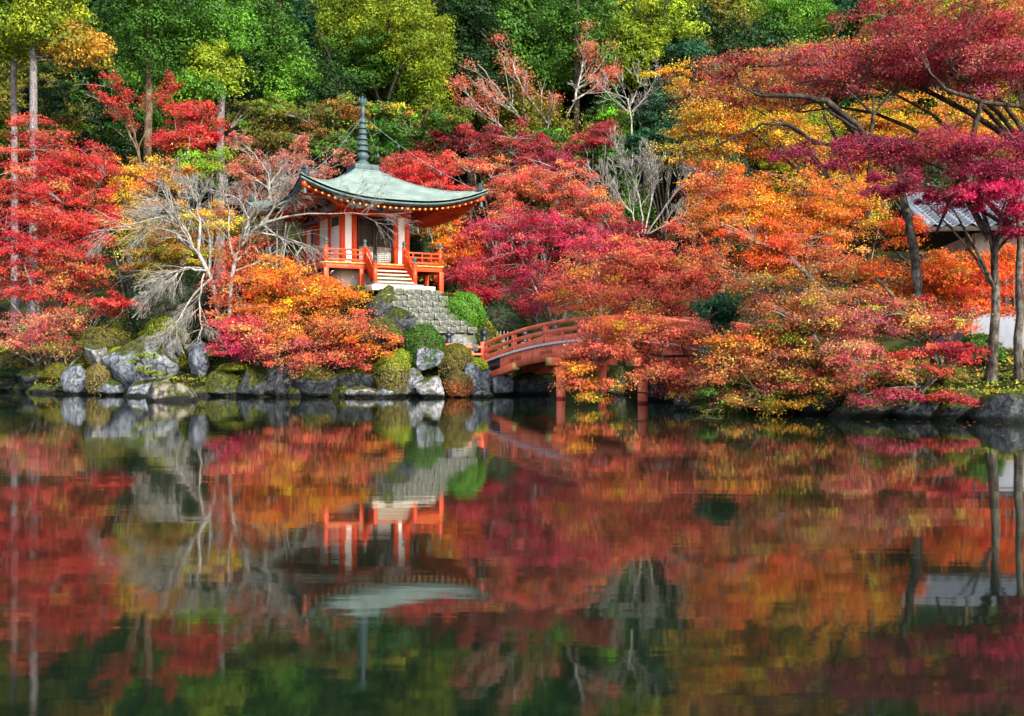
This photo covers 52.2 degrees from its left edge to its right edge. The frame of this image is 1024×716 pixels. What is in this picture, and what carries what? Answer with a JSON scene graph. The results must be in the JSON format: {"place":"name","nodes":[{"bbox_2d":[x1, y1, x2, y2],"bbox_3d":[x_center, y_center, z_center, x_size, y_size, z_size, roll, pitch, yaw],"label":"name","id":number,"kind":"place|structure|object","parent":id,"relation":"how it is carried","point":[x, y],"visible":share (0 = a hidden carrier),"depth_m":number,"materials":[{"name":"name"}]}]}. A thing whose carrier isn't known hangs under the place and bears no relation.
{"place":"outdoors","nodes":[
{"label":"outdoors","id":0,"kind":"place"},
{"bbox_2d":[0,390,1023,715],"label":"pond water","id":1,"kind":"structure","parent":0,"point":[624,554],"depth_m":7.00,"materials":[{"name":"multicoloured liquid"}]},
{"bbox_2d":[146,380,198,400],"bbox_3d":[-10.762,1.314,33.166,1.434,1.232,1.506,0,0,-38],"label":"boulder","id":2,"kind":"object","parent":1,"relation":"in","point":[166,391],"visible":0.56,"depth_m":32.79,"materials":[{"name":"beige stone"}]},
{"bbox_2d":[510,372,551,394],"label":"boulder","id":3,"kind":"object","parent":1,"relation":"in","point":[530,383],"visible":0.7,"depth_m":38.17,"materials":[{"name":"stone"}]},
{"bbox_2d":[794,388,846,414],"bbox_3d":[7.278,1.017,24.680,1.236,0.746,1.242,0,0,19],"label":"boulder","id":4,"kind":"object","parent":1,"relation":"in","point":[835,404],"visible":0.59,"depth_m":24.38,"materials":[{"name":"stone"}]},
{"bbox_2d":[0,0,1023,420],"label":"ground","id":5,"kind":"structure","parent":0,"point":[894,344],"depth_m":60.53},
{"bbox_2d":[0,0,47,339],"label":"cedar tree","id":6,"kind":"object","parent":5,"relation":"on","point":[9,52],"visible":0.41,"depth_m":50.88,"materials":[{"name":"grey plant"}]},
{"bbox_2d":[0,307,92,365],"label":"maple tree","id":7,"kind":"object","parent":5,"relation":"on","point":[35,335],"visible":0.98,"depth_m":40.45,"materials":[{"name":"red plant"}]},
{"bbox_2d":[0,48,99,243],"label":"forest tree","id":8,"kind":"object","parent":5,"relation":"on","point":[23,79],"visible":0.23,"depth_m":63.06,"materials":[{"name":"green plant"}]},
{"bbox_2d":[0,0,116,341],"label":"cedar tree","id":9,"kind":"object","parent":5,"relation":"on","point":[42,29],"visible":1,"depth_m":48.81,"materials":[{"name":"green plant"}]},
{"bbox_2d":[0,111,133,364],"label":"maple tree","id":10,"kind":"object","parent":5,"relation":"on","point":[74,221],"visible":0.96,"depth_m":42.51,"materials":[{"name":"red plant"}]},
{"bbox_2d":[0,212,134,364],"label":"maple tree","id":11,"kind":"object","parent":5,"relation":"on","point":[61,281],"visible":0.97,"depth_m":41.22,"materials":[{"name":"red plant"}]},
{"bbox_2d":[8,63,161,294],"bbox_3d":[-22.121,-9.278,54.360,7.732,11.932,5.306,0,0,-15],"label":"maple tree","id":12,"kind":"object","parent":5,"relation":"on","point":[54,110],"visible":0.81,"depth_m":53.97,"materials":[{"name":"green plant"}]},
{"bbox_2d":[76,324,132,368],"bbox_3d":[-15.829,-0.420,40.981,2.466,1.926,2.631,0,0,0],"label":"clipped shrub","id":13,"kind":"object","parent":5,"relation":"on","point":[109,337],"visible":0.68,"depth_m":40.36,"materials":[{"name":"green plant"}]},
{"bbox_2d":[37,0,178,212],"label":"forest tree","id":14,"kind":"object","parent":5,"relation":"on","point":[85,76],"visible":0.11,"depth_m":67.31,"materials":[{"name":"green plant"}]},
{"bbox_2d":[88,69,184,170],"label":"maple tree","id":15,"kind":"object","parent":5,"relation":"on","point":[107,101],"visible":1,"depth_m":49.41,"materials":[{"name":"brown plant"}]},
{"bbox_2d":[86,2,187,234],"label":"forest tree","id":16,"kind":"object","parent":5,"relation":"on","point":[158,119],"visible":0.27,"depth_m":63.14,"materials":[{"name":"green plant"}]},
{"bbox_2d":[70,153,206,339],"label":"maple tree","id":17,"kind":"object","parent":5,"relation":"on","point":[128,176],"visible":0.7,"depth_m":45.38,"materials":[{"name":"orange plant"}]},
{"bbox_2d":[101,334,178,388],"bbox_3d":[-13.555,0.421,38.390,2.691,2.595,2.207,0,0,-39],"label":"boulder","id":18,"kind":"object","parent":5,"relation":"on","point":[126,374],"visible":0.54,"depth_m":37.70,"materials":[{"name":"grey stone"}]},
{"bbox_2d":[80,157,225,358],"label":"bare tree","id":19,"kind":"object","parent":5,"relation":"on","point":[187,243],"visible":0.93,"depth_m":38.70,"materials":[{"name":"grey plant"}]},
{"bbox_2d":[91,0,236,289],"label":"cypress tree","id":20,"kind":"object","parent":5,"relation":"on","point":[156,18],"visible":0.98,"depth_m":52.65,"materials":[{"name":"green plant"}]},
{"bbox_2d":[111,261,233,360],"bbox_3d":[-13.640,-1.817,42.459,5.087,4.246,5.109,0,0,-18],"label":"shrub","id":21,"kind":"object","parent":5,"relation":"on","point":[190,284],"visible":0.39,"depth_m":41.09,"materials":[{"name":"green plant"}]},
{"bbox_2d":[103,196,258,287],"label":"maple tree","id":22,"kind":"object","parent":5,"relation":"on","point":[162,250],"visible":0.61,"depth_m":43.15,"materials":[{"name":"yellow plant"}]},
{"bbox_2d":[141,98,245,278],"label":"maple tree","id":23,"kind":"object","parent":5,"relation":"on","point":[188,134],"visible":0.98,"depth_m":49.75,"materials":[{"name":"red plant"}]},
{"bbox_2d":[167,143,257,286],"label":"leafy tree","id":24,"kind":"object","parent":5,"relation":"on","point":[208,165],"visible":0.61,"depth_m":47.50,"materials":[{"name":"green plant"}]},
{"bbox_2d":[167,0,266,295],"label":"cypress tree","id":25,"kind":"object","parent":5,"relation":"on","point":[217,72],"visible":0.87,"depth_m":53.40,"materials":[{"name":"green plant"}]},
{"bbox_2d":[204,370,238,395],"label":"boulder","id":26,"kind":"object","parent":5,"relation":"on","point":[219,382],"visible":0.73,"depth_m":36.70,"materials":[{"name":"stone"}]},
{"bbox_2d":[192,232,279,327],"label":"maple tree","id":27,"kind":"object","parent":5,"relation":"on","point":[221,297],"visible":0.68,"depth_m":39.05,"materials":[{"name":"red plant"}]},
{"bbox_2d":[199,312,298,365],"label":"maple tree","id":28,"kind":"object","parent":5,"relation":"on","point":[238,348],"visible":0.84,"depth_m":36.70,"materials":[{"name":"red plant"}]},
{"bbox_2d":[225,40,307,221],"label":"forest tree","id":29,"kind":"object","parent":5,"relation":"on","point":[257,94],"visible":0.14,"depth_m":64.06,"materials":[{"name":"green plant"}]},
{"bbox_2d":[210,149,330,283],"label":"maple tree","id":30,"kind":"object","parent":5,"relation":"on","point":[260,177],"visible":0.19,"depth_m":47.86,"materials":[{"name":"red plant"}]},
{"bbox_2d":[225,0,322,253],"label":"cypress tree","id":31,"kind":"object","parent":5,"relation":"on","point":[276,24],"visible":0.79,"depth_m":58.36,"materials":[{"name":"green plant"}]},
{"bbox_2d":[226,0,327,191],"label":"forest tree","id":32,"kind":"object","parent":5,"relation":"on","point":[299,15],"visible":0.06,"depth_m":69.16,"materials":[{"name":"green plant"}]},
{"bbox_2d":[263,358,301,396],"bbox_3d":[-8.063,0.773,36.545,1.114,1.551,1.081,0,0,37],"label":"boulder","id":33,"kind":"object","parent":5,"relation":"on","point":[275,378],"visible":0.62,"depth_m":36.18,"materials":[{"name":"stone"}]},
{"bbox_2d":[222,130,356,198],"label":"bare tree","id":34,"kind":"object","parent":5,"relation":"on","point":[233,168],"visible":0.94,"depth_m":46.66,"materials":[{"name":"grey plant"}]},
{"bbox_2d":[209,87,376,286],"bbox_3d":[-11.258,-8.431,53.291,8.534,10.970,4.881,0,0,0],"label":"maple tree","id":35,"kind":"object","parent":5,"relation":"on","point":[285,137],"visible":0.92,"depth_m":52.96,"materials":[{"name":"green plant"}]},
{"bbox_2d":[224,251,376,326],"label":"maple tree","id":36,"kind":"object","parent":5,"relation":"on","point":[277,277],"visible":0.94,"depth_m":37.32,"materials":[{"name":"orange plant"}]},
{"bbox_2d":[207,305,407,380],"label":"maple tree","id":37,"kind":"object","parent":5,"relation":"on","point":[332,325],"visible":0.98,"depth_m":35.92,"materials":[{"name":"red plant"}]},
{"bbox_2d":[202,151,418,314],"bbox_3d":[-7.287,-4.241,38.492,8.482,7.009,4.528,0,0,24],"label":"bare tree","id":38,"kind":"object","parent":5,"relation":"on","point":[245,237],"visible":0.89,"depth_m":38.54,"materials":[{"name":"grey plant"}]},
{"bbox_2d":[292,363,336,396],"bbox_3d":[-6.797,0.813,36.306,1.619,1.269,1.351,0,0,7],"label":"boulder","id":39,"kind":"object","parent":5,"relation":"on","point":[307,384],"visible":0.87,"depth_m":35.88,"materials":[{"name":"stone"}]},
{"bbox_2d":[264,47,383,179],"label":"forest tree","id":40,"kind":"object","parent":5,"relation":"on","point":[326,88],"visible":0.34,"depth_m":61.88,"materials":[{"name":"green plant"}]},
{"bbox_2d":[337,362,378,387],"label":"boulder","id":41,"kind":"object","parent":5,"relation":"on","point":[348,376],"visible":0.62,"depth_m":36.07,"materials":[{"name":"stone"}]},
{"bbox_2d":[245,96,488,292],"label":"shrine pavilion","id":42,"kind":"structure","parent":5,"relation":"on","point":[355,236],"depth_m":40.63,"materials":[{"name":"paint"}]},
{"bbox_2d":[375,217,392,263],"bbox_3d":[-5.034,-4.550,41.003,0.710,1.890,0.095,0,0,-29],"label":"door","id":43,"kind":"structure","parent":42,"relation":"in","point":[384,252],"depth_m":41.01,"materials":[{"name":"white wood"}]},
{"bbox_2d":[301,0,466,170],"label":"camphor tree","id":44,"kind":"object","parent":5,"relation":"on","point":[378,43],"visible":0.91,"depth_m":63.10,"materials":[{"name":"green plant"}]},
{"bbox_2d":[370,354,410,393],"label":"clipped shrub","id":45,"kind":"object","parent":5,"relation":"on","point":[392,371],"visible":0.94,"depth_m":35.62,"materials":[{"name":"green plant"}]},
{"bbox_2d":[368,28,444,168],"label":"forest tree","id":46,"kind":"object","parent":5,"relation":"on","point":[394,97],"visible":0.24,"depth_m":64.33,"materials":[{"name":"green plant"}]},
{"bbox_2d":[353,100,474,241],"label":"maple tree","id":47,"kind":"object","parent":5,"relation":"on","point":[431,115],"visible":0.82,"depth_m":54.42,"materials":[{"name":"green plant"}]},
{"bbox_2d":[365,283,476,348],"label":"stone staircase","id":48,"kind":"structure","parent":5,"relation":"on","point":[423,304],"depth_m":37.89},
{"bbox_2d":[400,322,445,369],"bbox_3d":[-3.163,-0.393,36.980,1.862,1.765,1.899,0,0,0],"label":"clipped shrub","id":49,"kind":"object","parent":5,"relation":"on","point":[430,336],"visible":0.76,"depth_m":36.42,"materials":[{"name":"green plant"}]},
{"bbox_2d":[373,149,475,232],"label":"maple tree","id":50,"kind":"object","parent":5,"relation":"on","point":[420,175],"visible":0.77,"depth_m":49.37,"materials":[{"name":"red plant"}]},
{"bbox_2d":[410,230,456,293],"bbox_3d":[-3.722,-3.822,46.514,3.048,3.770,3.314,0,0,0],"label":"shrub","id":51,"kind":"object","parent":5,"relation":"on","point":[419,245],"visible":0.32,"depth_m":45.57,"materials":[{"name":"green plant"}]},
{"bbox_2d":[410,216,489,285],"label":"maple tree","id":52,"kind":"object","parent":5,"relation":"on","point":[445,242],"visible":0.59,"depth_m":45.26,"materials":[{"name":"orange plant"}]},
{"bbox_2d":[435,342,474,377],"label":"clipped shrub","id":53,"kind":"object","parent":5,"relation":"on","point":[456,357],"visible":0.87,"depth_m":36.45,"materials":[{"name":"green plant"}]},
{"bbox_2d":[443,371,474,396],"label":"clipped shrub","id":54,"kind":"object","parent":5,"relation":"on","point":[457,383],"visible":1,"depth_m":35.60,"materials":[{"name":"orange plant"}]},
{"bbox_2d":[441,290,489,331],"bbox_3d":[-1.791,-1.734,38.807,1.920,1.664,1.936,0,0,0],"label":"clipped shrub","id":55,"kind":"object","parent":5,"relation":"on","point":[467,306],"visible":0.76,"depth_m":38.26,"materials":[{"name":"green plant"}]},
{"bbox_2d":[431,256,505,306],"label":"maple tree","id":56,"kind":"object","parent":5,"relation":"on","point":[487,294],"visible":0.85,"depth_m":43.41,"materials":[{"name":"red plant"}]},
{"bbox_2d":[432,0,513,212],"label":"evergreen tree","id":57,"kind":"object","parent":5,"relation":"on","point":[470,30],"visible":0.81,"depth_m":66.14,"materials":[{"name":"green plant"}]},
{"bbox_2d":[408,115,592,284],"bbox_3d":[-0.818,-8.271,55.016,10.079,9.363,7.301,0,0,0],"label":"maple tree","id":58,"kind":"object","parent":5,"relation":"on","point":[465,134],"visible":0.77,"depth_m":54.34,"materials":[{"name":"red plant"}]},
{"bbox_2d":[482,296,530,333],"bbox_3d":[-0.874,-1.841,44.457,3.822,1.609,3.857,0,0,-45],"label":"shrub","id":59,"kind":"object","parent":5,"relation":"on","point":[501,316],"visible":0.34,"depth_m":43.43,"materials":[{"name":"green plant"}]},
{"bbox_2d":[448,0,565,212],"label":"forest tree","id":60,"kind":"object","parent":5,"relation":"on","point":[522,9],"visible":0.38,"depth_m":67.37,"materials":[{"name":"green plant"}]},
{"bbox_2d":[13,285,1023,400],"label":"moss carpet","id":61,"kind":"object","parent":5,"relation":"on","point":[986,391],"visible":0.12,"depth_m":27.47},
{"bbox_2d":[470,78,588,276],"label":"forest tree","id":62,"kind":"object","parent":5,"relation":"on","point":[506,116],"visible":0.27,"depth_m":59.56,"materials":[{"name":"green plant"}]},
{"bbox_2d":[443,18,623,161],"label":"sparse tree","id":63,"kind":"object","parent":5,"relation":"on","point":[611,71],"visible":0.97,"depth_m":58.83,"materials":[{"name":"red plant"}]},
{"bbox_2d":[452,159,629,329],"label":"maple tree","id":64,"kind":"object","parent":5,"relation":"on","point":[515,184],"visible":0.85,"depth_m":48.48,"materials":[{"name":"red plant"}]},
{"bbox_2d":[441,202,653,330],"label":"maple tree","id":65,"kind":"object","parent":5,"relation":"on","point":[533,232],"visible":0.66,"depth_m":45.25,"materials":[{"name":"red plant"}]},
{"bbox_2d":[487,0,628,225],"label":"evergreen tree","id":66,"kind":"object","parent":5,"relation":"on","point":[539,37],"visible":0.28,"depth_m":67.31,"materials":[{"name":"green plant"}]},
{"bbox_2d":[488,96,637,314],"bbox_3d":[2.991,-8.225,57.668,8.622,12.656,5.060,0,0,0],"label":"maple tree","id":67,"kind":"object","parent":5,"relation":"on","point":[604,116],"visible":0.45,"depth_m":57.59,"materials":[{"name":"red plant"}]},
{"bbox_2d":[535,0,629,302],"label":"cedar tree","id":68,"kind":"object","parent":5,"relation":"on","point":[568,27],"visible":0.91,"depth_m":60.25,"materials":[{"name":"green plant"}]},
{"bbox_2d":[559,119,623,321],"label":"maple tree","id":69,"kind":"object","parent":5,"relation":"on","point":[593,142],"visible":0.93,"depth_m":53.87,"materials":[{"name":"red plant"}]},
{"bbox_2d":[557,66,649,171],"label":"forest tree","id":70,"kind":"object","parent":5,"relation":"on","point":[586,101],"visible":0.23,"depth_m":70.77,"materials":[{"name":"brown plant"}]},
{"bbox_2d":[568,56,662,163],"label":"bare tree","id":71,"kind":"object","parent":5,"relation":"on","point":[632,99],"visible":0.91,"depth_m":55.96,"materials":[{"name":"grey plant"}]},
{"bbox_2d":[581,86,657,273],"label":"forest tree","id":72,"kind":"object","parent":5,"relation":"on","point":[623,187],"visible":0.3,"depth_m":62.75,"materials":[{"name":"green plant"}]},
{"bbox_2d":[522,217,768,323],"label":"maple tree","id":73,"kind":"object","parent":5,"relation":"on","point":[643,264],"visible":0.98,"depth_m":33.31,"materials":[{"name":"red plant"}]},
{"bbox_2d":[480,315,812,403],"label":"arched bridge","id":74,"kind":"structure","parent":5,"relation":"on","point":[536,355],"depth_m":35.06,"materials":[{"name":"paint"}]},
{"bbox_2d":[578,123,721,246],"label":"bare tree","id":75,"kind":"object","parent":5,"relation":"on","point":[654,166],"visible":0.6,"depth_m":48.85,"materials":[{"name":"grey plant"}]},
{"bbox_2d":[599,0,710,255],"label":"broadleaf tree","id":76,"kind":"object","parent":5,"relation":"on","point":[643,40],"visible":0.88,"depth_m":64.55,"materials":[{"name":"green plant"}]},
{"bbox_2d":[623,69,698,315],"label":"pine","id":77,"kind":"object","parent":5,"relation":"on","point":[652,117],"visible":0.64,"depth_m":56.47,"materials":[{"name":"green plant"}]},
{"bbox_2d":[548,307,776,405],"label":"maple tree","id":78,"kind":"object","parent":5,"relation":"on","point":[660,330],"visible":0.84,"depth_m":28.45,"materials":[{"name":"orange plant"}]},
{"bbox_2d":[663,36,727,313],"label":"pine","id":79,"kind":"object","parent":5,"relation":"on","point":[692,49],"visible":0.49,"depth_m":59.55,"materials":[{"name":"green plant"}]},
{"bbox_2d":[626,0,807,260],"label":"forest tree","id":80,"kind":"object","parent":5,"relation":"on","point":[733,43],"visible":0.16,"depth_m":66.55,"materials":[{"name":"green plant"}]},
{"bbox_2d":[680,130,762,291],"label":"forest tree","id":81,"kind":"object","parent":5,"relation":"on","point":[717,241],"visible":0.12,"depth_m":60.99,"materials":[{"name":"brown plant"}]},
{"bbox_2d":[691,292,758,385],"bbox_3d":[5.540,0.341,27.282,1.666,4.156,1.920,0,0,0],"label":"shrub","id":82,"kind":"object","parent":5,"relation":"on","point":[723,308],"visible":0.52,"depth_m":27.27,"materials":[{"name":"green plant"}]},
{"bbox_2d":[686,0,769,120],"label":"broadleaf tree","id":83,"kind":"object","parent":5,"relation":"on","point":[748,9],"visible":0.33,"depth_m":68.13,"materials":[{"name":"green plant"}]},
{"bbox_2d":[682,382,829,415],"bbox_3d":[5.967,1.475,25.280,3.626,1.775,2.074,0,0,31],"label":"shrub","id":84,"kind":"object","parent":5,"relation":"on","point":[780,404],"visible":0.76,"depth_m":25.20,"materials":[{"name":"green plant"}]},
{"bbox_2d":[637,31,878,341],"bbox_3d":[8.873,-5.897,36.965,9.404,11.684,5.486,0,0,0],"label":"maple tree","id":85,"kind":"object","parent":5,"relation":"on","point":[707,126],"visible":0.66,"depth_m":36.13,"materials":[{"name":"orange plant"}]},
{"bbox_2d":[656,158,902,349],"bbox_3d":[9.051,-3.412,34.880,8.565,6.639,5.496,0,0,0],"label":"maple tree","id":86,"kind":"object","parent":5,"relation":"on","point":[765,211],"visible":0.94,"depth_m":34.51,"materials":[{"name":"orange plant"}]},
{"bbox_2d":[673,304,886,416],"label":"maple tree","id":87,"kind":"object","parent":5,"relation":"on","point":[752,350],"visible":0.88,"depth_m":24.87,"materials":[{"name":"brown plant"}]},
{"bbox_2d":[748,106,848,274],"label":"forest tree","id":88,"kind":"object","parent":5,"relation":"on","point":[780,170],"visible":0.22,"depth_m":62.13,"materials":[{"name":"brown plant"}]},
{"bbox_2d":[750,0,882,229],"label":"broadleaf tree","id":89,"kind":"object","parent":5,"relation":"on","point":[796,13],"visible":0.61,"depth_m":70.87,"materials":[{"name":"green plant"}]},
{"bbox_2d":[808,323,888,392],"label":"maple tree","id":90,"kind":"object","parent":5,"relation":"on","point":[863,347],"visible":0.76,"depth_m":23.66,"materials":[{"name":"orange plant"}]},
{"bbox_2d":[685,0,1023,233],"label":"maple tree","id":91,"kind":"object","parent":5,"relation":"on","point":[949,52],"visible":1,"depth_m":24.92,"materials":[{"name":"red plant"}]},
{"bbox_2d":[728,163,996,383],"bbox_3d":[8.091,-2.087,24.993,6.126,5.519,3.868,0,0,41],"label":"maple tree","id":92,"kind":"object","parent":5,"relation":"on","point":[867,313],"visible":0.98,"depth_m":24.64,"materials":[{"name":"orange plant"}]},
{"bbox_2d":[827,390,899,417],"bbox_3d":[8.119,1.168,23.866,1.669,0.893,1.348,0,0,-10],"label":"boulder","id":93,"kind":"object","parent":5,"relation":"on","point":[845,410],"visible":0.48,"depth_m":23.41,"materials":[{"name":"stone"}]},
{"bbox_2d":[830,0,928,219],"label":"forest tree","id":94,"kind":"object","parent":5,"relation":"on","point":[848,103],"visible":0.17,"depth_m":70.89,"materials":[{"name":"green plant"}]},
{"bbox_2d":[756,118,1023,247],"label":"maple tree","id":95,"kind":"object","parent":5,"relation":"on","point":[964,146],"visible":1,"depth_m":23.40,"materials":[{"name":"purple plant"}]},
{"bbox_2d":[783,83,1023,286],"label":"maple tree","id":96,"kind":"object","parent":5,"relation":"on","point":[882,126],"visible":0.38,"depth_m":39.51,"materials":[{"name":"orange plant"}]},
{"bbox_2d":[817,338,993,408],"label":"maple tree","id":97,"kind":"object","parent":5,"relation":"on","point":[942,348],"visible":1,"depth_m":22.50,"materials":[{"name":"red plant"}]},
{"bbox_2d":[889,395,940,419],"bbox_3d":[9.083,1.238,23.392,1.432,0.846,1.197,0,0,2],"label":"boulder","id":98,"kind":"object","parent":5,"relation":"on","point":[916,409],"visible":0.52,"depth_m":22.90,"materials":[{"name":"stone"}]},
{"bbox_2d":[872,114,960,296],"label":"forest tree","id":99,"kind":"object","parent":5,"relation":"on","point":[925,180],"visible":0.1,"depth_m":59.41,"materials":[{"name":"brown plant"}]},
{"bbox_2d":[816,213,1023,361],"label":"maple tree","id":100,"kind":"object","parent":5,"relation":"on","point":[939,269],"visible":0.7,"depth_m":28.48,"materials":[{"name":"orange plant"}]},
{"bbox_2d":[853,0,1023,186],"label":"broadleaf tree","id":101,"kind":"object","parent":5,"relation":"on","point":[947,2],"visible":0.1,"depth_m":59.67,"materials":[{"name":"brown plant"}]},
{"bbox_2d":[883,192,1023,348],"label":"tiled house","id":102,"kind":"structure","parent":5,"relation":"on","point":[947,239],"depth_m":33.02,"materials":[{"name":"tile"}]},
{"bbox_2d":[933,389,985,420],"bbox_3d":[9.793,1.148,22.798,1.159,0.937,1.044,0,0,-38],"label":"boulder","id":103,"kind":"object","parent":5,"relation":"on","point":[952,411],"visible":0.41,"depth_m":22.55,"materials":[{"name":"stone"}]},
{"bbox_2d":[913,173,1023,381],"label":"maple tree","id":104,"kind":"object","parent":5,"relation":"on","point":[977,191],"visible":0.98,"depth_m":23.78,"materials":[{"name":"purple plant"}]},
{"bbox_2d":[965,391,1023,422],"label":"boulder","id":105,"kind":"object","parent":5,"relation":"on","point":[1008,407],"visible":0.81,"depth_m":21.78,"materials":[{"name":"stone"}]},
{"bbox_2d":[998,122,1023,379],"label":"mossy tree","id":106,"kind":"object","parent":5,"relation":"on","point":[1018,349],"visible":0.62,"depth_m":23.95,"materials":[{"name":"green plant"}]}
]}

